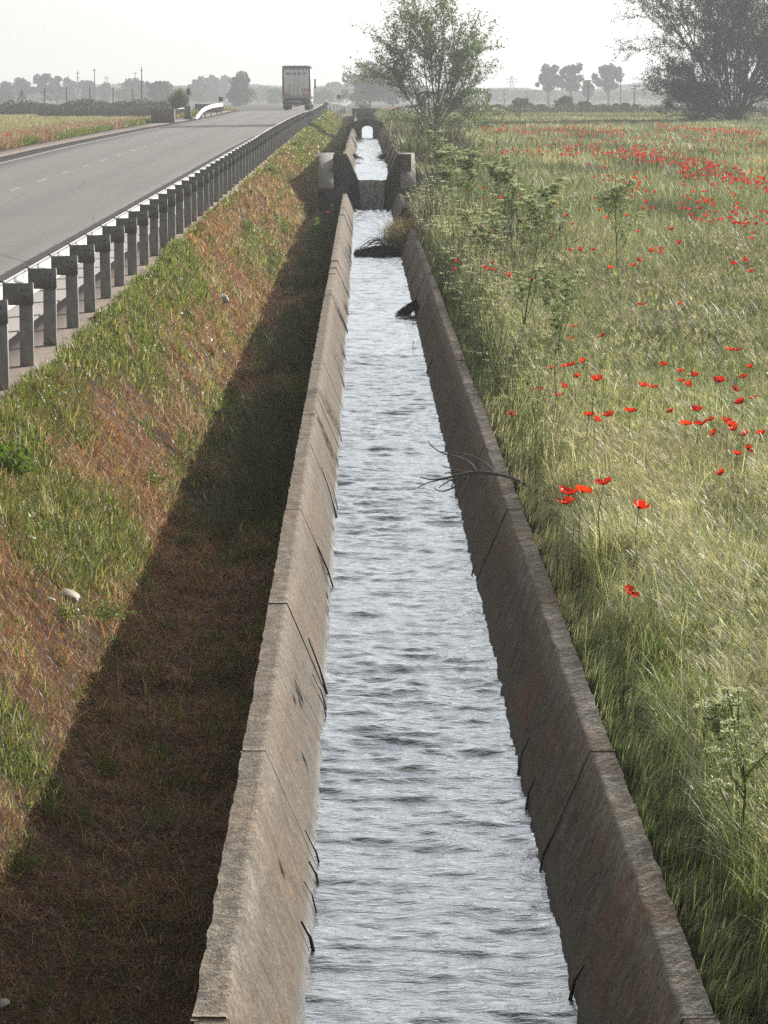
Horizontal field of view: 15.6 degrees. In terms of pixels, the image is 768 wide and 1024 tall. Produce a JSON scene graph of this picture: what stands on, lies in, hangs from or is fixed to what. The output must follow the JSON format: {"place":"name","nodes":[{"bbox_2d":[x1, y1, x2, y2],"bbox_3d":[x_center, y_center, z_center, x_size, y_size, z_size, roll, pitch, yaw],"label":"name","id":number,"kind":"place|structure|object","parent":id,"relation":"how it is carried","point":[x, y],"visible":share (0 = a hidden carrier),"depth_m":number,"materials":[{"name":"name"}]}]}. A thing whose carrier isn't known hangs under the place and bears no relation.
{"place":"outdoors","nodes":[
{"label":"outdoors","id":0,"kind":"place"},
{"bbox_2d":[0,106,304,156],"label":"shoulder","id":1,"kind":"object","parent":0,"point":[13,150],"visible":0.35,"depth_m":125.83},
{"bbox_2d":[151,109,174,122],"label":"parapet","id":2,"kind":"structure","parent":1,"relation":"on","point":[162,115],"depth_m":170.21,"materials":[{"name":"grey concrete"}]},
{"bbox_2d":[196,103,222,118],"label":"crash barrier","id":3,"kind":"object","parent":1,"relation":"on","point":[205,109],"visible":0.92,"depth_m":204.69,"materials":[{"name":"metal"}]},
{"bbox_2d":[0,125,308,400],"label":"shoulder","id":4,"kind":"object","parent":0,"point":[41,352],"visible":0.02,"depth_m":30.93},
{"bbox_2d":[0,101,332,389],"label":"crash barrier","id":5,"kind":"object","parent":4,"relation":"on","point":[200,191],"visible":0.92,"depth_m":35.92,"materials":[{"name":"metal"}]},
{"bbox_2d":[0,100,350,339],"bbox_3d":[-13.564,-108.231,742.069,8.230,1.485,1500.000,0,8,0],"label":"road","id":6,"kind":"structure","parent":0,"point":[56,210],"depth_m":73.38,"materials":[{"name":"asphalt"}]},
{"bbox_2d":[0,108,301,163],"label":"edge line","id":7,"kind":"object","parent":6,"relation":"on","point":[100,139],"visible":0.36,"depth_m":112.39,"materials":[{"name":"paint"}]},
{"bbox_2d":[282,65,315,109],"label":"lorry","id":8,"kind":"object","parent":6,"relation":"on","point":[297,85],"visible":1,"depth_m":253.05,"materials":[{"name":"white paint"}]},
{"bbox_2d":[284,69,295,95],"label":"rear door","id":9,"kind":"structure","parent":8,"relation":"in","point":[289,80],"depth_m":252.94,"materials":[{"name":"paint"}]},
{"bbox_2d":[296,69,308,95],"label":"rear door","id":10,"kind":"structure","parent":8,"relation":"in","point":[302,81],"depth_m":252.94,"materials":[{"name":"paint"}]},
{"bbox_2d":[355,126,387,179],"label":"channel water","id":11,"kind":"structure","parent":0,"point":[369,166],"depth_m":105.99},
{"bbox_2d":[0,98,767,1023],"bbox_3d":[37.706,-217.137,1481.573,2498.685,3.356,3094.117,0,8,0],"label":"ground","id":12,"kind":"structure","parent":0,"point":[162,1010],"depth_m":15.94,"materials":[{"name":"green plant"}]},
{"bbox_2d":[0,80,17,103],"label":"hazy tree","id":13,"kind":"object","parent":12,"relation":"on","point":[6,94],"visible":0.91,"depth_m":749.95,"materials":[{"name":"grey plant"}]},
{"bbox_2d":[0,439,37,477],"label":"leafy weed","id":14,"kind":"object","parent":12,"relation":"on","point":[22,451],"visible":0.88,"depth_m":20.59,"materials":[{"name":"green plant"}]},
{"bbox_2d":[14,77,30,101],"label":"hazy tree","id":15,"kind":"object","parent":12,"relation":"on","point":[22,83],"visible":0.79,"depth_m":789.42,"materials":[{"name":"grey plant"}]},
{"bbox_2d":[1,845,52,879],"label":"leafy weed","id":16,"kind":"object","parent":12,"relation":"on","point":[25,860],"visible":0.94,"depth_m":13.98,"materials":[{"name":"green plant"}]},
{"bbox_2d":[27,512,55,532],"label":"leafy weed","id":17,"kind":"object","parent":12,"relation":"on","point":[46,525],"visible":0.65,"depth_m":20.00,"materials":[{"name":"green plant"}]},
{"bbox_2d":[28,73,56,103],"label":"hazy tree","id":18,"kind":"object","parent":12,"relation":"on","point":[43,80],"visible":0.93,"depth_m":769.69,"materials":[{"name":"grey plant"}]},
{"bbox_2d":[49,75,63,103],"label":"hazy tree","id":19,"kind":"object","parent":12,"relation":"on","point":[57,80],"visible":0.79,"depth_m":780.02,"materials":[{"name":"grey plant"}]},
{"bbox_2d":[62,77,76,101],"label":"hazy tree","id":20,"kind":"object","parent":12,"relation":"on","point":[71,85],"visible":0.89,"depth_m":848.71,"materials":[{"name":"grey plant"}]},
{"bbox_2d":[61,588,79,601],"bbox_3d":[-2.174,0.569,19.322,0.172,0.057,0.358,5,11,-30],"label":"stone","id":21,"kind":"object","parent":12,"relation":"on","point":[74,597],"visible":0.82,"depth_m":19.24,"materials":[{"name":"stone"}]},
{"bbox_2d":[9,87,133,103],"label":"wire fence","id":22,"kind":"object","parent":12,"relation":"on","point":[22,93],"visible":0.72,"depth_m":301.39,"materials":[{"name":"grey metal"}]},
{"bbox_2d":[51,599,98,623],"bbox_3d":[-2.185,0.661,18.854,0.558,0.106,0.571,7,11,39],"label":"leafy weed","id":23,"kind":"object","parent":12,"relation":"on","point":[69,613],"visible":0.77,"depth_m":18.87,"materials":[{"name":"green plant"}]},
{"bbox_2d":[78,80,98,101],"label":"hazy tree","id":24,"kind":"object","parent":12,"relation":"on","point":[85,85],"visible":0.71,"depth_m":808.92,"materials":[{"name":"grey plant"}]},
{"bbox_2d":[0,98,193,114],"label":"scrub","id":25,"kind":"object","parent":12,"relation":"on","point":[22,107],"visible":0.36,"depth_m":283.77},
{"bbox_2d":[97,82,112,101],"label":"hazy tree","id":26,"kind":"object","parent":12,"relation":"on","point":[106,90],"visible":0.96,"depth_m":829.17,"materials":[{"name":"grey plant"}]},
{"bbox_2d":[38,107,182,116],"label":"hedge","id":27,"kind":"object","parent":12,"relation":"on","point":[66,111],"visible":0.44,"depth_m":259.32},
{"bbox_2d":[164,85,192,108],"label":"cane clump","id":28,"kind":"object","parent":27,"relation":"on","point":[179,98],"visible":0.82,"depth_m":258.57,"materials":[{"name":"green plant"}]},
{"bbox_2d":[91,598,140,621],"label":"leafy weed","id":29,"kind":"object","parent":12,"relation":"on","point":[111,612],"visible":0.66,"depth_m":19.81,"materials":[{"name":"green plant"}]},
{"bbox_2d":[0,107,236,149],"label":"field grass","id":30,"kind":"structure","parent":12,"relation":"on","point":[30,126],"depth_m":164.69,"materials":[{"name":"plant"}]},
{"bbox_2d":[114,78,147,101],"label":"hazy tree","id":31,"kind":"object","parent":12,"relation":"on","point":[130,84],"visible":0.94,"depth_m":769.41,"materials":[{"name":"grey plant"}]},
{"bbox_2d":[142,465,173,486],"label":"leafy weed","id":32,"kind":"object","parent":12,"relation":"on","point":[153,477],"visible":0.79,"depth_m":25.68,"materials":[{"name":"green plant"}]},
{"bbox_2d":[144,81,172,103],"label":"hazy tree","id":33,"kind":"object","parent":12,"relation":"on","point":[157,89],"visible":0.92,"depth_m":631.21,"materials":[{"name":"grey plant"}]},
{"bbox_2d":[0,161,333,1011],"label":"verge tufts","id":34,"kind":"object","parent":12,"relation":"on","point":[222,331],"visible":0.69,"depth_m":27.94,"materials":[{"name":"green plant"}]},
{"bbox_2d":[42,209,326,520],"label":"verge grass","id":35,"kind":"structure","parent":12,"relation":"on","point":[190,259],"depth_m":34.56,"materials":[{"name":"plant"}]},
{"bbox_2d":[186,76,211,102],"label":"hazy tree","id":36,"kind":"object","parent":12,"relation":"on","point":[195,86],"visible":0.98,"depth_m":829.39,"materials":[{"name":"grey plant"}]},
{"bbox_2d":[204,74,221,102],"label":"hazy tree","id":37,"kind":"object","parent":12,"relation":"on","point":[213,94],"visible":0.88,"depth_m":888.47,"materials":[{"name":"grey plant"}]},
{"bbox_2d":[219,75,231,101],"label":"hazy tree","id":38,"kind":"object","parent":12,"relation":"on","point":[225,82],"visible":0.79,"depth_m":967.51,"materials":[{"name":"grey plant"}]},
{"bbox_2d":[226,70,257,105],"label":"hazy tree","id":39,"kind":"object","parent":12,"relation":"on","point":[240,92],"visible":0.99,"depth_m":612.25,"materials":[{"name":"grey plant"}]},
{"bbox_2d":[192,208,336,550],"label":"verge long grass","id":40,"kind":"structure","parent":12,"relation":"on","point":[268,406],"depth_m":31.78,"materials":[{"name":"plant"}]},
{"bbox_2d":[207,144,337,295],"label":"verge grass","id":41,"kind":"structure","parent":12,"relation":"on","point":[299,157],"depth_m":72.01,"materials":[{"name":"plant"}]},
{"bbox_2d":[267,88,282,103],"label":"hazy tree","id":42,"kind":"object","parent":12,"relation":"on","point":[275,96],"visible":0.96,"depth_m":809.96,"materials":[{"name":"grey plant"}]},
{"bbox_2d":[302,217,335,242],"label":"leafy weed","id":43,"kind":"object","parent":12,"relation":"on","point":[320,230],"visible":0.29,"depth_m":73.62,"materials":[{"name":"green plant"}]},
{"bbox_2d":[286,108,354,160],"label":"verge grass","id":44,"kind":"structure","parent":12,"relation":"on","point":[319,130],"depth_m":149.62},
{"bbox_2d":[313,88,334,103],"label":"hazy tree","id":45,"kind":"object","parent":12,"relation":"on","point":[324,95],"visible":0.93,"depth_m":790.18,"materials":[{"name":"grey plant"}]},
{"bbox_2d":[324,82,346,101],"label":"hazy tree","id":46,"kind":"object","parent":12,"relation":"on","point":[337,85],"visible":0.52,"depth_m":987.33,"materials":[{"name":"grey plant"}]},
{"bbox_2d":[339,73,366,105],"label":"hazy tree","id":47,"kind":"object","parent":12,"relation":"on","point":[345,93],"visible":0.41,"depth_m":592.99,"materials":[{"name":"grey plant"}]},
{"bbox_2d":[346,118,383,137],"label":"arch bridge","id":48,"kind":"structure","parent":12,"relation":"on","point":[358,125],"depth_m":166.44,"materials":[{"name":"concrete"}]},
{"bbox_2d":[352,108,380,118],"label":"culvert headwall","id":49,"kind":"object","parent":12,"relation":"on","point":[355,110],"visible":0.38,"depth_m":259.64,"materials":[{"name":"concrete"}]},
{"bbox_2d":[318,153,415,214],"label":"drop structure","id":50,"kind":"object","parent":12,"relation":"on","point":[337,178],"visible":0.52,"depth_m":88.99,"materials":[{"name":"concrete"}]},
{"bbox_2d":[359,180,384,209],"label":"waterfall","id":51,"kind":"structure","parent":50,"relation":"on","point":[372,194],"depth_m":88.81,"materials":[{"name":"liquid"}]},
{"bbox_2d":[342,60,391,106],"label":"hazy tree","id":52,"kind":"object","parent":12,"relation":"on","point":[371,91],"visible":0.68,"depth_m":552.75,"materials":[{"name":"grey plant"}]},
{"bbox_2d":[343,112,400,180],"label":"irrigation channel","id":53,"kind":"object","parent":12,"relation":"on","point":[392,151],"visible":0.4,"depth_m":110.22,"materials":[{"name":"grey concrete"}]},
{"bbox_2d":[0,82,766,101],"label":"distant woodland","id":54,"kind":"object","parent":12,"relation":"on","point":[600,94],"visible":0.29,"depth_m":981.98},
{"bbox_2d":[1,107,767,187],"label":"poppies","id":55,"kind":"object","parent":12,"relation":"on","point":[686,168],"visible":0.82,"depth_m":108.73,"materials":[{"name":"red plant"}]},
{"bbox_2d":[366,215,417,251],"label":"grass tussock","id":56,"kind":"object","parent":12,"relation":"on","point":[394,232],"depth_m":65.56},
{"bbox_2d":[376,73,413,106],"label":"hazy tree","id":57,"kind":"object","parent":12,"relation":"on","point":[391,98],"visible":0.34,"depth_m":592.20,"materials":[{"name":"grey plant"}]},
{"bbox_2d":[365,114,433,149],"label":"dry stalks","id":58,"kind":"object","parent":12,"relation":"on","point":[396,131],"visible":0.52,"depth_m":110.92,"materials":[{"name":"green plant"}]},
{"bbox_2d":[395,153,458,233],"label":"dry stalks","id":59,"kind":"object","parent":12,"relation":"on","point":[425,209],"visible":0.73,"depth_m":61.66,"materials":[{"name":"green plant"}]},
{"bbox_2d":[382,102,476,162],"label":"dry stalks","id":60,"kind":"object","parent":12,"relation":"on","point":[420,146],"visible":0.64,"depth_m":94.00,"materials":[{"name":"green plant"}]},
{"bbox_2d":[341,0,518,130],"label":"leafy tree","id":61,"kind":"object","parent":12,"relation":"on","point":[457,59],"visible":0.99,"depth_m":167.44,"materials":[{"name":"green plant"}]},
{"bbox_2d":[423,129,465,192],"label":"hemlock","id":62,"kind":"object","parent":12,"relation":"on","point":[445,171],"visible":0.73,"depth_m":75.47,"materials":[{"name":"green plant"}]},
{"bbox_2d":[389,127,500,192],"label":"dry stalks","id":63,"kind":"object","parent":12,"relation":"on","point":[428,173],"visible":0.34,"depth_m":79.53,"materials":[{"name":"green plant"}]},
{"bbox_2d":[410,214,487,290],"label":"dry stalks","id":64,"kind":"object","parent":12,"relation":"on","point":[445,266],"visible":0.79,"depth_m":45.87,"materials":[{"name":"green plant"}]},
{"bbox_2d":[404,103,497,150],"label":"dry stalks","id":65,"kind":"object","parent":12,"relation":"on","point":[459,142],"visible":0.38,"depth_m":103.90,"materials":[{"name":"green plant"}]},
{"bbox_2d":[191,193,719,1023],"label":"irrigation channel","id":66,"kind":"object","parent":12,"relation":"on","point":[623,939],"visible":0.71,"depth_m":14.43,"materials":[{"name":"grey concrete"}]},
{"bbox_2d":[308,638,327,693],"bbox_3d":[-0.403,1.014,17.763,0.031,0.377,0.374,-4,9,-22],"label":"stick","id":67,"kind":"object","parent":66,"relation":"on","point":[322,677],"visible":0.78,"depth_m":17.78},
{"bbox_2d":[353,237,403,257],"bbox_3d":[-0.067,-6.115,64.701,1.322,0.515,3.124,0,8,0],"label":"brush pile","id":68,"kind":"object","parent":66,"relation":"on","point":[382,249],"visible":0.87,"depth_m":64.01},
{"bbox_2d":[394,299,417,316],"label":"brush clump","id":69,"kind":"object","parent":66,"relation":"attached to","point":[408,309],"visible":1,"depth_m":46.78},
{"bbox_2d":[418,441,532,492],"bbox_3d":[0.747,-0.241,22.818,0.942,0.626,0.507,0,8,0],"label":"dead branch","id":70,"kind":"object","parent":66,"relation":"on","point":[474,472],"visible":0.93,"depth_m":22.77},
{"bbox_2d":[437,137,489,229],"bbox_3d":[1.596,-6.294,55.745,0.814,2.338,0.957,-8,11,-42],"label":"hemlock","id":71,"kind":"object","parent":12,"relation":"on","point":[470,170],"visible":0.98,"depth_m":55.68,"materials":[{"name":"green plant"}]},
{"bbox_2d":[375,109,580,236],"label":"bank weeds","id":72,"kind":"object","parent":12,"relation":"on","point":[381,117],"visible":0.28,"depth_m":83.13,"materials":[{"name":"green plant"}]},
{"bbox_2d":[449,208,507,265],"bbox_3d":[1.569,-4.420,46.755,1.007,1.304,0.713,2,9,13],"label":"hemlock","id":73,"kind":"object","parent":12,"relation":"on","point":[480,225],"visible":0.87,"depth_m":46.70,"materials":[{"name":"green plant"}]},
{"bbox_2d":[455,279,525,367],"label":"dry stalks","id":74,"kind":"object","parent":12,"relation":"on","point":[481,331],"visible":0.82,"depth_m":33.01,"materials":[{"name":"green plant"}]},
{"bbox_2d":[444,304,546,404],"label":"dry stalks","id":75,"kind":"object","parent":12,"relation":"on","point":[497,380],"visible":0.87,"depth_m":29.11,"materials":[{"name":"green plant"}]},
{"bbox_2d":[482,156,518,199],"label":"hemlock","id":76,"kind":"object","parent":12,"relation":"on","point":[491,168],"visible":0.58,"depth_m":69.43,"materials":[{"name":"green plant"}]},
{"bbox_2d":[488,162,528,233],"bbox_3d":[2.424,-5.898,54.660,0.763,1.842,0.652,8,11,42],"label":"hemlock","id":77,"kind":"object","parent":12,"relation":"on","point":[513,190],"visible":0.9,"depth_m":54.59,"materials":[{"name":"green plant"}]},
{"bbox_2d":[396,118,639,266],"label":"dry thicket","id":78,"kind":"object","parent":12,"relation":"on","point":[474,214],"visible":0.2,"depth_m":62.32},
{"bbox_2d":[403,149,640,495],"bbox_3d":[1.715,-5.835,55.574,3.419,1.831,68.161,0,8,1],"label":"weed tangle","id":79,"kind":"object","parent":12,"relation":"on","point":[468,202],"visible":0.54,"depth_m":38.64,"materials":[{"name":"green plant"}]},
{"bbox_2d":[510,98,533,107],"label":"bush","id":80,"kind":"object","parent":12,"relation":"on","point":[521,101],"visible":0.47,"depth_m":345.88,"materials":[{"name":"grey plant"}]},
{"bbox_2d":[518,177,569,242],"bbox_3d":[2.961,-5.353,51.707,0.965,1.702,0.745,7,11,38],"label":"hemlock","id":81,"kind":"object","parent":12,"relation":"on","point":[555,186],"visible":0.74,"depth_m":51.56,"materials":[{"name":"green plant"}]},
{"bbox_2d":[535,63,560,104],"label":"hazy tree","id":82,"kind":"object","parent":12,"relation":"on","point":[548,78],"visible":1,"depth_m":691.16,"materials":[{"name":"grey plant"}]},
{"bbox_2d":[510,189,591,345],"bbox_3d":[1.856,-2.791,33.178,0.905,2.059,0.822,-5,10,-31],"label":"hemlock","id":83,"kind":"object","parent":12,"relation":"on","point":[534,208],"visible":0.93,"depth_m":33.02,"materials":[{"name":"green plant"}]},
{"bbox_2d":[524,263,589,362],"bbox_3d":[1.916,-2.122,31.023,0.755,1.385,0.806,0,8,0],"label":"hemlock","id":84,"kind":"object","parent":12,"relation":"on","point":[563,288],"visible":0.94,"depth_m":31.04,"materials":[{"name":"green plant"}]},
{"bbox_2d":[553,95,575,110],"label":"bush","id":85,"kind":"object","parent":12,"relation":"on","point":[564,100],"visible":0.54,"depth_m":365.77,"materials":[{"name":"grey plant"}]},
{"bbox_2d":[557,496,574,596],"bbox_3d":[1.154,0.254,17.767,0.108,0.712,0.101,-7,11,-37],"label":"poppy","id":86,"kind":"object","parent":12,"relation":"on","point":[567,500],"visible":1,"depth_m":17.74,"materials":[{"name":"red plant"}]},
{"bbox_2d":[555,62,583,96],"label":"hazy tree","id":87,"kind":"object","parent":12,"relation":"on","point":[570,83],"visible":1,"depth_m":691.34,"materials":[{"name":"grey plant"}]},
{"bbox_2d":[562,487,577,593],"bbox_3d":[1.204,0.192,18.183,0.099,0.712,0.104,-7,11,-37],"label":"poppy","id":88,"kind":"object","parent":12,"relation":"on","point":[568,491],"visible":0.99,"depth_m":18.16,"materials":[{"name":"red plant"}]},
{"bbox_2d":[575,484,592,587],"bbox_3d":[1.306,0.170,18.338,0.112,0.711,0.114,-2,8,-20],"label":"poppy","id":89,"kind":"object","parent":12,"relation":"on","point":[583,489],"visible":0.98,"depth_m":18.28,"materials":[{"name":"red plant"}]},
{"bbox_2d":[406,170,767,306],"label":"field grass","id":90,"kind":"structure","parent":12,"relation":"on","point":[667,198],"depth_m":56.76,"materials":[{"name":"plant"}]},
{"bbox_2d":[581,81,594,100],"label":"hazy tree","id":91,"kind":"object","parent":12,"relation":"on","point":[584,87],"visible":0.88,"depth_m":710.72,"materials":[{"name":"grey plant"}]},
{"bbox_2d":[432,103,767,117],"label":"hedge bank","id":92,"kind":"structure","parent":12,"relation":"on","point":[613,109],"depth_m":299.83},
{"bbox_2d":[593,476,611,570],"bbox_3d":[1.425,0.124,18.289,0.124,0.713,0.117,0,8,2],"label":"poppy","id":93,"kind":"object","parent":12,"relation":"on","point":[607,480],"visible":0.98,"depth_m":18.26,"materials":[{"name":"red plant"}]},
{"bbox_2d":[591,63,624,104],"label":"hazy tree","id":94,"kind":"object","parent":12,"relation":"on","point":[609,74],"visible":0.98,"depth_m":691.32,"materials":[{"name":"grey plant"}]},
{"bbox_2d":[595,173,644,285],"bbox_3d":[3.796,-4.428,44.796,0.854,1.984,1.094,0,8,0],"label":"hemlock","id":95,"kind":"object","parent":12,"relation":"on","point":[615,202],"visible":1,"depth_m":44.74,"materials":[{"name":"green plant"}]},
{"bbox_2d":[621,584,639,716],"bbox_3d":[1.294,0.728,14.633,0.101,0.711,0.099,-7,13,-33],"label":"poppy","id":96,"kind":"object","parent":12,"relation":"on","point":[629,588],"visible":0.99,"depth_m":14.62,"materials":[{"name":"red plant"}]},
{"bbox_2d":[634,499,649,586],"bbox_3d":[1.606,0.271,17.488,0.092,0.726,0.100,-6,11,-36],"label":"poppy","id":97,"kind":"object","parent":12,"relation":"on","point":[640,504],"visible":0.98,"depth_m":17.42,"materials":[{"name":"red plant"}]},
{"bbox_2d":[605,0,767,120],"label":"spreading tree","id":98,"kind":"object","parent":12,"relation":"on","point":[746,16],"visible":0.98,"depth_m":224.10,"materials":[{"name":"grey plant"}]},
{"bbox_2d":[693,674,767,791],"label":"hemlock","id":99,"kind":"object","parent":12,"relation":"on","point":[730,710],"visible":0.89,"depth_m":12.55,"materials":[{"name":"green plant"}]},
{"bbox_2d":[703,717,767,859],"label":"hemlock plant","id":100,"kind":"object","parent":12,"relation":"on","point":[745,777],"visible":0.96,"depth_m":11.54,"materials":[{"name":"green plant"}]},
{"bbox_2d":[0,0,767,97],"label":"sky","id":101,"kind":"structure","parent":0,"point":[178,42],"materials":[{"name":"white"}]},
{"bbox_2d":[345,209,423,355],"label":"channel water","id":102,"kind":"structure","parent":0,"point":[379,294],"depth_m":50.38,"materials":[{"name":"liquid"}]},
{"bbox_2d":[305,355,577,1023],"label":"channel water","id":103,"kind":"structure","parent":0,"point":[431,899],"depth_m":15.58,"materials":[{"name":"liquid"}]},
{"bbox_2d":[378,109,767,184],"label":"field grass","id":104,"kind":"structure","parent":0,"point":[533,165],"depth_m":127.17,"materials":[{"name":"plant"}]},
{"bbox_2d":[430,214,767,455],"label":"seeding grass","id":105,"kind":"structure","parent":0,"point":[663,284],"depth_m":37.06,"materials":[{"name":"plant"}]},
{"bbox_2d":[446,274,767,542],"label":"field grass","id":106,"kind":"structure","parent":0,"point":[541,502],"depth_m":28.74,"materials":[{"name":"plant"}]},
{"bbox_2d":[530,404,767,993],"bbox_3d":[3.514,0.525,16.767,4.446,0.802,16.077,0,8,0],"label":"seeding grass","id":107,"kind":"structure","parent":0,"point":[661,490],"depth_m":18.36,"materials":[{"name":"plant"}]},
{"bbox_2d":[535,474,767,1023],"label":"field grass","id":108,"kind":"structure","parent":0,"point":[654,761],"depth_m":14.13,"materials":[{"name":"plant"}]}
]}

